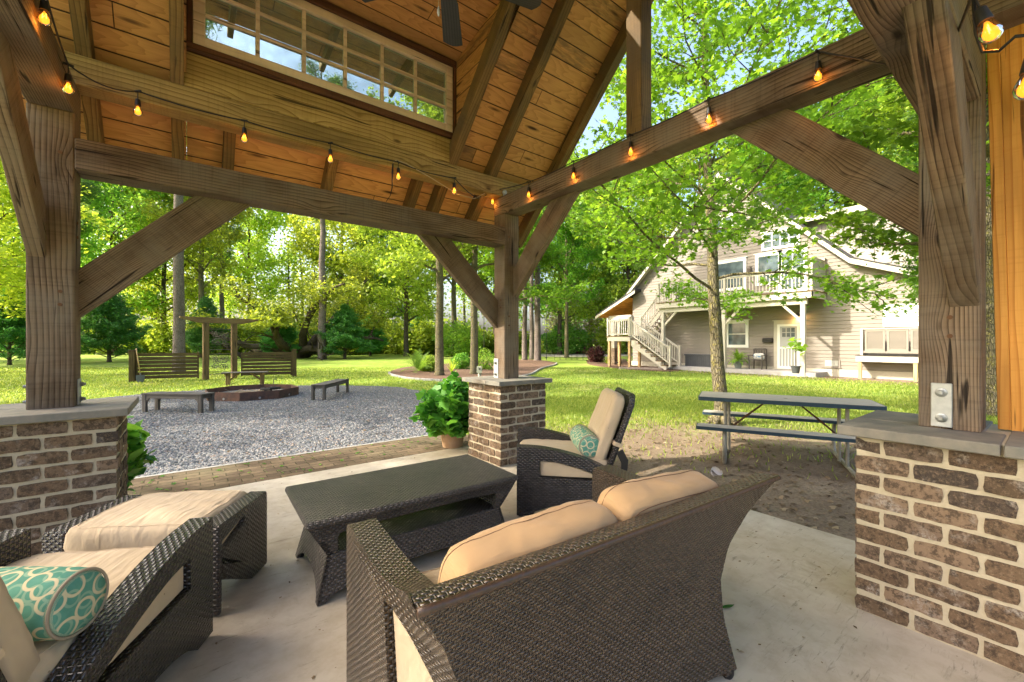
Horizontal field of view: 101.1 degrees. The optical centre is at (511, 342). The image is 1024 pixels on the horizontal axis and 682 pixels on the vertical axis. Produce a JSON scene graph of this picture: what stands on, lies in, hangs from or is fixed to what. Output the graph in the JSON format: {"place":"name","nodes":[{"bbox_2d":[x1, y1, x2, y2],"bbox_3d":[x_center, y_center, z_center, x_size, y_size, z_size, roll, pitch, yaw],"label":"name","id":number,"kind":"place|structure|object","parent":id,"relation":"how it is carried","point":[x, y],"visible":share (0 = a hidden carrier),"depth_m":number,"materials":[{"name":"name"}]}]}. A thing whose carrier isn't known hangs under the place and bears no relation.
{"place":"outdoors","nodes":[
{"label":"outdoors","id":0,"kind":"place"},
{"bbox_2d":[95,385,427,476],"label":"gravel ground","id":1,"kind":"structure","parent":0,"point":[342,391],"depth_m":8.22,"materials":[{"name":"grey gravel"}]},
{"bbox_2d":[141,391,214,412],"bbox_3d":[-6.800,1.220,8.596,1.344,0.400,0.340,0,0,7],"label":"garden bench","id":2,"kind":"object","parent":1,"relation":"on","point":[198,397],"visible":0.84,"depth_m":8.49,"materials":[{"name":"grey wood"}]},
{"bbox_2d":[221,371,268,385],"bbox_3d":[-8.915,1.196,14.088,1.326,0.448,0.280,0,0,-20],"label":"garden bench","id":3,"kind":"object","parent":1,"relation":"on","point":[228,379],"visible":0.91,"depth_m":13.99,"materials":[{"name":"grey wood"}]},
{"bbox_2d":[202,379,299,400],"bbox_3d":[-6.794,1.226,11.114,2.204,0.388,2.031,0,0,-38],"label":"fire pit","id":4,"kind":"object","parent":1,"relation":"on","point":[251,392],"visible":0.94,"depth_m":10.85,"materials":[{"name":"brick"}]},
{"bbox_2d":[311,379,348,399],"bbox_3d":[-4.753,1.220,11.098,0.340,0.400,1.687,0,0,-2],"label":"garden bench","id":5,"kind":"object","parent":1,"relation":"on","point":[324,386],"visible":0.92,"depth_m":10.54,"materials":[{"name":"grey wood"}]},
{"bbox_2d":[127,434,468,494],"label":"paver path","id":6,"kind":"structure","parent":0,"point":[203,479],"depth_m":4.37,"materials":[{"name":"brick"}]},
{"bbox_2d":[133,435,431,493],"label":"paver leaves","id":7,"kind":"object","parent":6,"relation":"on","point":[277,470],"visible":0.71,"depth_m":4.24,"materials":[{"name":"brown plant"}]},
{"bbox_2d":[409,370,468,448],"bbox_3d":[-0.765,0.806,5.145,1.042,0.929,0.896,0,0,-38],"label":"potted ivy","id":8,"kind":"object","parent":6,"relation":"on","point":[442,409],"visible":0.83,"depth_m":4.92,"materials":[{"name":"plant"}]},
{"bbox_2d":[1,0,882,340],"label":"sky","id":9,"kind":"structure","parent":0,"point":[241,41],"materials":[{"name":"white"}]},
{"bbox_2d":[0,345,993,540],"bbox_3d":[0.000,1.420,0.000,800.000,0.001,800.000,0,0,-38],"label":"lawn","id":10,"kind":"structure","parent":0,"point":[817,504],"depth_m":6.00,"materials":[{"name":"green plant"}]},
{"bbox_2d":[0,289,25,364],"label":"cedar tree","id":11,"kind":"object","parent":10,"relation":"on","point":[12,332],"visible":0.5,"depth_m":26.64,"materials":[{"name":"green plant"}]},
{"bbox_2d":[0,158,126,320],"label":"spring tree","id":12,"kind":"object","parent":10,"relation":"on","point":[14,284],"visible":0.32,"depth_m":24.88,"materials":[{"name":"green plant"}]},
{"bbox_2d":[0,179,130,305],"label":"broadleaf tree","id":13,"kind":"object","parent":10,"relation":"on","point":[101,206],"visible":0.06,"depth_m":37.72,"materials":[{"name":"green plant"}]},
{"bbox_2d":[2,181,173,355],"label":"broadleaf tree","id":14,"kind":"object","parent":10,"relation":"on","point":[125,221],"visible":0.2,"depth_m":44.99,"materials":[{"name":"green plant"}]},
{"bbox_2d":[81,178,106,232],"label":"pine tree","id":15,"kind":"object","parent":10,"relation":"on","point":[91,188],"visible":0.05,"depth_m":34.08,"materials":[{"name":"green plant"}]},
{"bbox_2d":[81,292,155,361],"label":"cedar tree","id":16,"kind":"object","parent":10,"relation":"on","point":[115,325],"visible":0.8,"depth_m":30.52,"materials":[{"name":"green plant"}]},
{"bbox_2d":[136,348,144,381],"bbox_3d":[-13.328,0.809,15.108,0.248,1.222,0.082,0,0,-36],"label":"shovel","id":17,"kind":"object","parent":10,"relation":"on","point":[140,378],"visible":0.95,"depth_m":15.09,"materials":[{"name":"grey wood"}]},
{"bbox_2d":[87,148,233,352],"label":"spring tree","id":18,"kind":"object","parent":10,"relation":"on","point":[191,294],"visible":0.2,"depth_m":48.74,"materials":[{"name":"green plant"}]},
{"bbox_2d":[128,350,198,381],"bbox_3d":[-12.851,0.863,15.599,2.051,1.215,0.210,0,0,-27],"label":"slatted screen","id":19,"kind":"object","parent":10,"relation":"on","point":[146,366],"visible":0.85,"depth_m":15.57,"materials":[{"name":"brown wood"}]},
{"bbox_2d":[128,140,260,357],"bbox_3d":[-28.936,-11.865,39.685,10.938,26.869,10.602,0,0,24],"label":"spring tree","id":20,"kind":"object","parent":10,"relation":"on","point":[202,259],"visible":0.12,"depth_m":39.55,"materials":[{"name":"green plant"}]},
{"bbox_2d":[172,12,222,370],"bbox_3d":[-15.436,-10.353,19.152,5.808,23.746,5.521,0,0,10],"label":"pine tree","id":21,"kind":"object","parent":10,"relation":"on","point":[178,343],"visible":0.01,"depth_m":19.34,"materials":[{"name":"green plant"}]},
{"bbox_2d":[185,294,230,353],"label":"cedar tree","id":22,"kind":"object","parent":10,"relation":"on","point":[194,335],"visible":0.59,"depth_m":37.51,"materials":[{"name":"green plant"}]},
{"bbox_2d":[183,196,249,353],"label":"pine tree","id":23,"kind":"object","parent":10,"relation":"on","point":[221,303],"visible":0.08,"depth_m":51.80,"materials":[{"name":"green plant"}]},
{"bbox_2d":[179,316,257,379],"bbox_3d":[-11.411,0.245,16.531,0.185,2.450,2.588,0,0,42],"label":"garden arbor","id":24,"kind":"object","parent":10,"relation":"on","point":[206,321],"visible":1,"depth_m":16.41,"materials":[{"name":"brown wood"}]},
{"bbox_2d":[191,208,318,318],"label":"spring tree","id":25,"kind":"object","parent":10,"relation":"on","point":[252,247],"visible":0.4,"depth_m":58.45,"materials":[{"name":"green plant"}]},
{"bbox_2d":[241,349,296,376],"bbox_3d":[-9.980,0.868,17.355,2.015,1.205,0.210,0,0,-23],"label":"slatted screen","id":26,"kind":"object","parent":10,"relation":"on","point":[291,368],"visible":0.91,"depth_m":17.37,"materials":[{"name":"brown wood"}]},
{"bbox_2d":[257,317,301,358],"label":"cedar tree","id":27,"kind":"object","parent":10,"relation":"on","point":[289,335],"visible":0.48,"depth_m":37.48,"materials":[{"name":"green plant"}]},
{"bbox_2d":[134,435,426,478],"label":"concrete kerb","id":28,"kind":"structure","parent":10,"relation":"on","point":[269,458],"depth_m":4.66,"materials":[{"name":"concrete"}]},
{"bbox_2d":[185,258,399,359],"bbox_3d":[-20.233,-2.149,39.883,18.109,12.625,18.827,0,0,-38],"label":"live oak","id":29,"kind":"object","parent":10,"relation":"on","point":[274,320],"visible":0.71,"depth_m":36.20,"materials":[{"name":"green plant"}]},
{"bbox_2d":[298,49,358,359],"bbox_3d":[-15.726,-11.220,35.980,7.669,25.495,8.067,0,0,8],"label":"pine tree","id":30,"kind":"object","parent":10,"relation":"on","point":[335,79],"visible":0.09,"depth_m":35.76,"materials":[{"name":"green plant"}]},
{"bbox_2d":[277,213,386,316],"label":"spring tree","id":31,"kind":"object","parent":10,"relation":"on","point":[310,238],"visible":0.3,"depth_m":54.23,"materials":[{"name":"green plant"}]},
{"bbox_2d":[312,303,375,358],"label":"cedar tree","id":32,"kind":"object","parent":10,"relation":"on","point":[345,318],"visible":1,"depth_m":36.38,"materials":[{"name":"green plant"}]},
{"bbox_2d":[325,223,418,352],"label":"broadleaf tree","id":33,"kind":"object","parent":10,"relation":"on","point":[386,283],"visible":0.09,"depth_m":57.77,"materials":[{"name":"green plant"}]},
{"bbox_2d":[359,317,389,355],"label":"cedar tree","id":34,"kind":"object","parent":10,"relation":"on","point":[379,344],"visible":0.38,"depth_m":45.36,"materials":[{"name":"green plant"}]},
{"bbox_2d":[336,223,451,355],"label":"spring tree","id":35,"kind":"object","parent":10,"relation":"on","point":[388,296],"visible":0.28,"depth_m":42.76,"materials":[{"name":"green plant"}]},
{"bbox_2d":[0,193,818,354],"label":"distant woods","id":36,"kind":"object","parent":10,"relation":"on","point":[154,341],"visible":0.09,"depth_m":50.84,"materials":[{"name":"green plant"}]},
{"bbox_2d":[390,103,493,352],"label":"spring tree","id":37,"kind":"object","parent":10,"relation":"on","point":[453,302],"visible":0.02,"depth_m":47.75,"materials":[{"name":"green plant"}]},
{"bbox_2d":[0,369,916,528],"bbox_3d":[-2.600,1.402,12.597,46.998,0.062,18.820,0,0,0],"label":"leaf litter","id":38,"kind":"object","parent":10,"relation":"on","point":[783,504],"visible":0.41,"depth_m":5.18,"materials":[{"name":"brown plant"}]},
{"bbox_2d":[432,320,487,356],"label":"green shrub","id":39,"kind":"object","parent":10,"relation":"on","point":[461,343],"visible":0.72,"depth_m":42.91,"materials":[{"name":"green plant"}]},
{"bbox_2d":[388,362,556,380],"bbox_3d":[0.517,1.390,21.567,6.416,0.100,13.832,0,0,44],"label":"stone edging","id":40,"kind":"object","parent":10,"relation":"on","point":[428,379],"visible":0.48,"depth_m":17.25,"materials":[{"name":"beige stone"}]},
{"bbox_2d":[391,359,554,378],"bbox_3d":[-1.604,1.413,25.580,7.951,0.055,20.178,0,0,13],"label":"mulch bed","id":41,"kind":"object","parent":10,"relation":"on","point":[528,366],"visible":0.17,"depth_m":20.28,"materials":[{"name":"brown soil"}]},
{"bbox_2d":[401,349,434,371],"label":"sago palm","id":42,"kind":"object","parent":41,"relation":"on","point":[417,364],"visible":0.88,"depth_m":20.04,"materials":[{"name":"green plant"}]},
{"bbox_2d":[361,82,489,375],"bbox_3d":[-2.736,-6.826,18.221,7.324,16.677,7.100,0,0,-38],"label":"spring tree","id":43,"kind":"object","parent":41,"relation":"on","point":[407,261],"visible":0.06,"depth_m":17.71,"materials":[{"name":"green plant"}]},
{"bbox_2d":[419,355,434,371],"bbox_3d":[-4.166,1.011,20.613,0.972,0.834,1.025,0,0,-1],"label":"round shrub","id":44,"kind":"object","parent":41,"relation":"on","point":[432,363],"visible":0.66,"depth_m":20.37,"materials":[{"name":"green plant"}]},
{"bbox_2d":[451,352,469,368],"bbox_3d":[-2.744,0.957,22.502,1.265,0.946,1.173,0,0,26],"label":"round shrub","id":45,"kind":"object","parent":41,"relation":"on","point":[463,360],"visible":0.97,"depth_m":22.25,"materials":[{"name":"green plant"}]},
{"bbox_2d":[413,102,538,373],"bbox_3d":[-2.091,-7.284,18.834,7.032,17.604,6.816,0,0,-1],"label":"spring tree","id":46,"kind":"object","parent":41,"relation":"on","point":[474,339],"visible":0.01,"depth_m":18.67,"materials":[{"name":"green plant"}]},
{"bbox_2d":[478,348,493,369],"bbox_3d":[-1.403,0.812,22.004,1.223,1.230,1.229,0,0,38],"label":"lantern shrub","id":47,"kind":"object","parent":41,"relation":"on","point":[486,365],"visible":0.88,"depth_m":21.81,"materials":[{"name":"green plant"}]},
{"bbox_2d":[454,206,601,322],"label":"sweetgum tree","id":48,"kind":"object","parent":41,"relation":"on","point":[549,292],"visible":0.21,"depth_m":28.99,"materials":[{"name":"green plant"}]},
{"bbox_2d":[521,217,540,359],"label":"pine tree","id":49,"kind":"object","parent":41,"relation":"on","point":[524,337],"visible":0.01,"depth_m":33.83,"materials":[{"name":"brown plant"}]},
{"bbox_2d":[534,136,585,360],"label":"pine tree","id":50,"kind":"object","parent":41,"relation":"on","point":[537,337],"depth_m":32.81,"materials":[{"name":"brown plant"}]},
{"bbox_2d":[445,246,550,351],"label":"spring tree","id":51,"kind":"object","parent":10,"relation":"on","point":[463,293],"visible":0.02,"depth_m":51.13,"materials":[{"name":"green plant"}]},
{"bbox_2d":[529,208,543,358],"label":"pine tree","id":52,"kind":"object","parent":10,"relation":"on","point":[531,345],"depth_m":36.34,"materials":[{"name":"brown plant"}]},
{"bbox_2d":[527,163,605,357],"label":"sweetgum tree","id":53,"kind":"object","parent":10,"relation":"on","point":[576,249],"visible":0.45,"depth_m":39.24,"materials":[{"name":"green plant"}]},
{"bbox_2d":[541,321,595,353],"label":"green shrub","id":54,"kind":"object","parent":10,"relation":"on","point":[575,335],"visible":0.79,"depth_m":50.57,"materials":[{"name":"green plant"}]},
{"bbox_2d":[527,150,618,354],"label":"spring tree","id":55,"kind":"object","parent":10,"relation":"on","point":[560,277],"visible":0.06,"depth_m":48.70,"materials":[{"name":"green plant"}]},
{"bbox_2d":[542,279,608,349],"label":"tree","id":56,"kind":"object","parent":10,"relation":"on","point":[555,319],"visible":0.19,"depth_m":55.53,"materials":[{"name":"green plant"}]},
{"bbox_2d":[548,187,626,346],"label":"broadleaf tree","id":57,"kind":"object","parent":10,"relation":"on","point":[606,290],"visible":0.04,"depth_m":58.37,"materials":[{"name":"green plant"}]},
{"bbox_2d":[587,358,679,371],"bbox_3d":[8.090,1.413,29.107,5.906,0.055,17.043,0,0,3],"label":"mulch bed","id":58,"kind":"object","parent":10,"relation":"on","point":[624,362],"visible":0.3,"depth_m":24.95,"materials":[{"name":"brown soil"}]},
{"bbox_2d":[586,345,606,361],"bbox_3d":[6.034,0.797,30.199,1.423,1.264,1.383,0,0,-35],"label":"plum shrub","id":59,"kind":"object","parent":58,"relation":"on","point":[598,355],"visible":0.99,"depth_m":29.95,"materials":[{"name":"purple plant"}]},
{"bbox_2d":[619,367,661,369],"bbox_3d":[6.714,1.355,22.080,2.192,0.130,0.160,0,0,23],"label":"brick edging","id":60,"kind":"object","parent":58,"relation":"on","point":[625,368],"visible":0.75,"depth_m":22.05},
{"bbox_2d":[579,143,690,353],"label":"spring tree","id":61,"kind":"object","parent":10,"relation":"on","point":[623,287],"visible":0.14,"depth_m":50.45,"materials":[{"name":"green plant"}]},
{"bbox_2d":[622,92,760,259],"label":"spring tree","id":62,"kind":"object","parent":10,"relation":"on","point":[700,173],"visible":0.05,"depth_m":44.58,"materials":[{"name":"green plant"}]},
{"bbox_2d":[595,172,917,379],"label":"beige house","id":63,"kind":"structure","parent":10,"relation":"on","point":[662,333],"depth_m":19.45,"materials":[{"name":"beige wood"}]},
{"bbox_2d":[684,354,710,366],"bbox_3d":[9.829,0.910,21.918,0.660,0.640,1.520,0,0,-38],"label":"deck box","id":64,"kind":"object","parent":63,"relation":"on","point":[700,360],"visible":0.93,"depth_m":21.73,"materials":[{"name":"grey plastic"}]},
{"bbox_2d":[716,213,732,233],"bbox_3d":[10.677,-5.898,21.436,0.065,1.135,1.200,0,0,-38],"label":"gable window","id":65,"kind":"structure","parent":63,"relation":"in","point":[730,213],"depth_m":21.28,"materials":[{"name":"white paint"}]},
{"bbox_2d":[718,257,745,291],"bbox_3d":[10.860,-3.397,21.198,0.065,1.575,1.840,0,0,-38],"label":"upper window","id":66,"kind":"structure","parent":63,"relation":"in","point":[736,265],"depth_m":21.04,"materials":[{"name":"white paint"}]},
{"bbox_2d":[727,319,749,347],"bbox_3d":[11.120,-0.447,20.862,0.065,1.375,1.190,0,0,-38],"label":"window","id":67,"kind":"structure","parent":63,"relation":"in","point":[737,332],"depth_m":20.81,"materials":[{"name":"white glass"}]},
{"bbox_2d":[727,350,751,368],"bbox_3d":[10.848,0.711,20.150,1.223,1.038,1.225,0,0,-13],"label":"potted fern","id":68,"kind":"object","parent":63,"relation":"on","point":[738,362],"visible":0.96,"depth_m":20.01,"materials":[{"name":"green plant"}]},
{"bbox_2d":[748,348,766,369],"bbox_3d":[11.434,0.745,19.620,0.575,0.970,0.640,0,0,-38],"label":"porch chair","id":69,"kind":"object","parent":63,"relation":"on","point":[758,349],"visible":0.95,"depth_m":19.67,"materials":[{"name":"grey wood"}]},
{"bbox_2d":[753,353,764,359],"bbox_3d":[11.548,0.639,19.706,0.211,0.284,0.461,-19,11,-36],"label":"throw pillow","id":70,"kind":"object","parent":69,"relation":"on","point":[757,356],"visible":0.85,"depth_m":19.66,"materials":[{"name":"white fabric"}]},
{"bbox_2d":[754,250,782,285],"bbox_3d":[11.990,-3.472,19.734,0.065,1.525,1.240,0,0,-38],"label":"upper window","id":71,"kind":"structure","parent":63,"relation":"in","point":[761,264],"depth_m":19.81,"materials":[{"name":"white paint"}]},
{"bbox_2d":[760,227,799,250],"bbox_3d":[12.296,-4.773,19.338,0.065,0.885,1.700,0,0,-38],"label":"upper window","id":72,"kind":"structure","parent":63,"relation":"in","point":[771,244],"depth_m":19.47,"materials":[{"name":"white paint"}]},
{"bbox_2d":[772,319,799,369],"bbox_3d":[12.510,0.157,19.061,0.065,2.385,1.320,0,0,-38],"label":"door frame","id":73,"kind":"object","parent":63,"relation":"in","point":[796,321],"depth_m":19.45,"materials":[{"name":"beige paint"}]},
{"bbox_2d":[780,326,796,365],"bbox_3d":[12.503,0.175,19.055,0.027,2.030,0.900,0,0,-38],"label":"door leaf","id":74,"kind":"structure","parent":63,"relation":"in","point":[783,341],"depth_m":19.11,"materials":[{"name":"grey paint"}]},
{"bbox_2d":[777,324,799,368],"bbox_3d":[12.482,0.175,19.039,0.024,2.030,0.900,0,0,-38],"label":"screen door","id":75,"kind":"structure","parent":63,"relation":"in","point":[778,325],"depth_m":19.12,"materials":[{"name":"white paint"}]},
{"bbox_2d":[782,328,794,336],"bbox_3d":[12.489,-0.465,19.045,0.004,0.430,0.540,0,0,-38],"label":"door window","id":76,"kind":"structure","parent":63,"relation":"in","point":[783,329],"depth_m":19.04,"materials":[{"name":"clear glass"}]},
{"bbox_2d":[777,246,808,292],"bbox_3d":[12.601,-3.222,18.942,0.065,2.025,1.240,0,0,-38],"label":"upper window","id":77,"kind":"structure","parent":63,"relation":"in","point":[784,255],"depth_m":18.95,"materials":[{"name":"white paint"}]},
{"bbox_2d":[883,304,917,326],"bbox_3d":[15.518,-1.032,15.161,0.065,0.845,3.430,0,0,-38],"label":"window","id":78,"kind":"structure","parent":63,"relation":"in","point":[911,319],"depth_m":16.05,"materials":[{"name":"white paint"}]},
{"bbox_2d":[544,0,986,425],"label":"sweetgum tree","id":79,"kind":"object","parent":10,"relation":"on","point":[705,73],"visible":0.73,"depth_m":6.13,"materials":[{"name":"green plant"}]},
{"bbox_2d":[726,144,832,213],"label":"sweetgum tree","id":80,"kind":"object","parent":10,"relation":"on","point":[786,184],"visible":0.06,"depth_m":29.68,"materials":[{"name":"green plant"}]},
{"bbox_2d":[696,391,886,477],"bbox_3d":[3.291,1.046,5.142,1.830,0.749,1.380,0,0,28],"label":"picnic table","id":81,"kind":"object","parent":10,"relation":"on","point":[727,398],"visible":0.91,"depth_m":4.93,"materials":[{"name":"grey wood"}]},
{"bbox_2d":[761,40,910,215],"bbox_3d":[32.089,-14.420,41.774,16.424,32.089,17.616,0,0,-40],"label":"broadleaf tree","id":82,"kind":"object","parent":10,"relation":"on","point":[822,206],"visible":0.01,"depth_m":39.22,"materials":[{"name":"green plant"}]},
{"bbox_2d":[799,90,915,210],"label":"spring tree","id":83,"kind":"object","parent":10,"relation":"on","point":[908,106],"visible":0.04,"depth_m":37.18,"materials":[{"name":"green plant"}]},
{"bbox_2d":[730,10,996,416],"bbox_3d":[9.211,-4.883,8.133,9.199,12.798,7.227,0,0,-20],"label":"sweetgum tree","id":84,"kind":"object","parent":10,"relation":"on","point":[883,133],"visible":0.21,"depth_m":9.31,"materials":[{"name":"green plant"}]},
{"bbox_2d":[855,327,917,381],"bbox_3d":[15.220,0.430,15.707,1.500,1.980,3.540,0,0,-38],"label":"bench","id":85,"kind":"object","parent":10,"relation":"on","point":[871,340],"visible":0.44,"depth_m":15.93,"materials":[{"name":"white wood"}]},
{"bbox_2d":[872,138,917,168],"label":"spring tree","id":86,"kind":"object","parent":10,"relation":"on","point":[879,151],"depth_m":23.28,"materials":[{"name":"green plant"}]},
{"bbox_2d":[881,104,917,312],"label":"sweetgum tree","id":87,"kind":"object","parent":10,"relation":"on","point":[906,160],"visible":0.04,"depth_m":11.44,"materials":[{"name":"green plant"}]},
{"bbox_2d":[892,111,916,161],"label":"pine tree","id":88,"kind":"object","parent":10,"relation":"on","point":[906,122],"depth_m":34.70,"materials":[{"name":"green plant"}]},
{"bbox_2d":[0,366,997,479],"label":"grass","id":89,"kind":"structure","parent":0,"point":[894,402],"depth_m":12.36,"materials":[{"name":"green plant"}]},
{"bbox_2d":[541,353,632,356],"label":"driveway","id":90,"kind":"structure","parent":0,"point":[570,355],"depth_m":46.40,"materials":[{"name":"grey concrete"}]},
{"bbox_2d":[155,445,1023,681],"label":"patio slab","id":91,"kind":"structure","parent":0,"point":[288,640],"depth_m":1.92,"materials":[{"name":"concrete"}]},
{"bbox_2d":[0,517,212,681],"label":"lounge chair","id":92,"kind":"object","parent":91,"relation":"on","point":[152,621],"visible":0.81,"depth_m":1.46,"materials":[{"name":"wicker"}]},
{"bbox_2d":[0,566,108,640],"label":"bolster pillow","id":93,"kind":"object","parent":92,"relation":"on","point":[60,603],"visible":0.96,"depth_m":1.21,"materials":[{"name":"teal fabric"}]},
{"bbox_2d":[127,416,157,490],"bbox_3d":[-3.131,0.865,3.101,0.818,0.810,0.780,0,0,-38],"label":"potted ivy","id":94,"kind":"object","parent":91,"relation":"on","point":[137,437],"visible":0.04,"depth_m":3.17,"materials":[{"name":"plant"}]},
{"bbox_2d":[42,490,266,615],"bbox_3d":[-1.748,1.040,2.134,0.750,0.449,0.510,0,0,-5],"label":"ottoman","id":95,"kind":"object","parent":91,"relation":"on","point":[136,521],"visible":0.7,"depth_m":2.05,"materials":[{"name":"fabric"}]},
{"bbox_2d":[285,454,517,605],"bbox_3d":[-0.651,1.060,2.604,1.250,0.420,0.650,0,0,-36],"label":"coffee table","id":96,"kind":"object","parent":91,"relation":"on","point":[470,492],"visible":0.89,"depth_m":2.43,"materials":[{"name":"wicker"}]},
{"bbox_2d":[0,0,1023,674],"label":"garden pavilion","id":97,"kind":"structure","parent":91,"relation":"on","point":[514,92],"depth_m":2.70,"materials":[{"name":"wood"}]},
{"bbox_2d":[193,0,452,132],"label":"dormer window","id":98,"kind":"structure","parent":97,"relation":"in","point":[306,8],"depth_m":3.58,"materials":[{"name":"brown wood"}]},
{"bbox_2d":[362,0,541,45],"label":"ceiling fan","id":99,"kind":"object","parent":97,"relation":"hanging from","point":[451,30],"visible":1,"depth_m":2.61,"materials":[{"name":"brown wood"}]},
{"bbox_2d":[36,0,1023,204],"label":"string light","id":100,"kind":"object","parent":97,"relation":"hanging from","point":[990,30],"visible":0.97,"depth_m":2.27,"materials":[{"name":"black rubber"}]},
{"bbox_2d":[987,23,1023,431],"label":"cedar shutter","id":101,"kind":"object","parent":97,"relation":"on","point":[1006,124],"visible":1,"depth_m":1.89,"materials":[{"name":"brown wood"}]},
{"bbox_2d":[215,471,856,681],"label":"patio debris","id":102,"kind":"object","parent":91,"relation":"on","point":[737,649],"visible":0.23,"depth_m":2.10,"materials":[{"name":"brown plant"}]},
{"bbox_2d":[346,464,780,681],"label":"wicker loveseat","id":103,"kind":"object","parent":91,"relation":"on","point":[617,577],"visible":1,"depth_m":1.22,"materials":[{"name":"brown wicker"}]},
{"bbox_2d":[517,387,634,516],"bbox_3d":[0.489,0.826,3.421,0.893,0.889,0.760,0,0,1],"label":"lounge chair","id":104,"kind":"object","parent":91,"relation":"on","point":[555,468],"visible":0.75,"depth_m":3.07,"materials":[{"name":"wicker"}]},
{"bbox_2d":[570,424,598,457],"bbox_3d":[0.582,0.780,3.369,0.181,0.181,0.440,25,-1,-1],"label":"bolster pillow","id":105,"kind":"object","parent":104,"relation":"on","point":[584,439],"visible":0.95,"depth_m":3.16,"materials":[{"name":"teal fabric"}]},
{"bbox_2d":[782,337,807,373],"bbox_3d":[11.411,0.494,16.917,0.964,1.472,0.842,0,0,-38],"label":"potted fig","id":106,"kind":"object","parent":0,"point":[795,348],"visible":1,"depth_m":16.84,"materials":[{"name":"green plant"}]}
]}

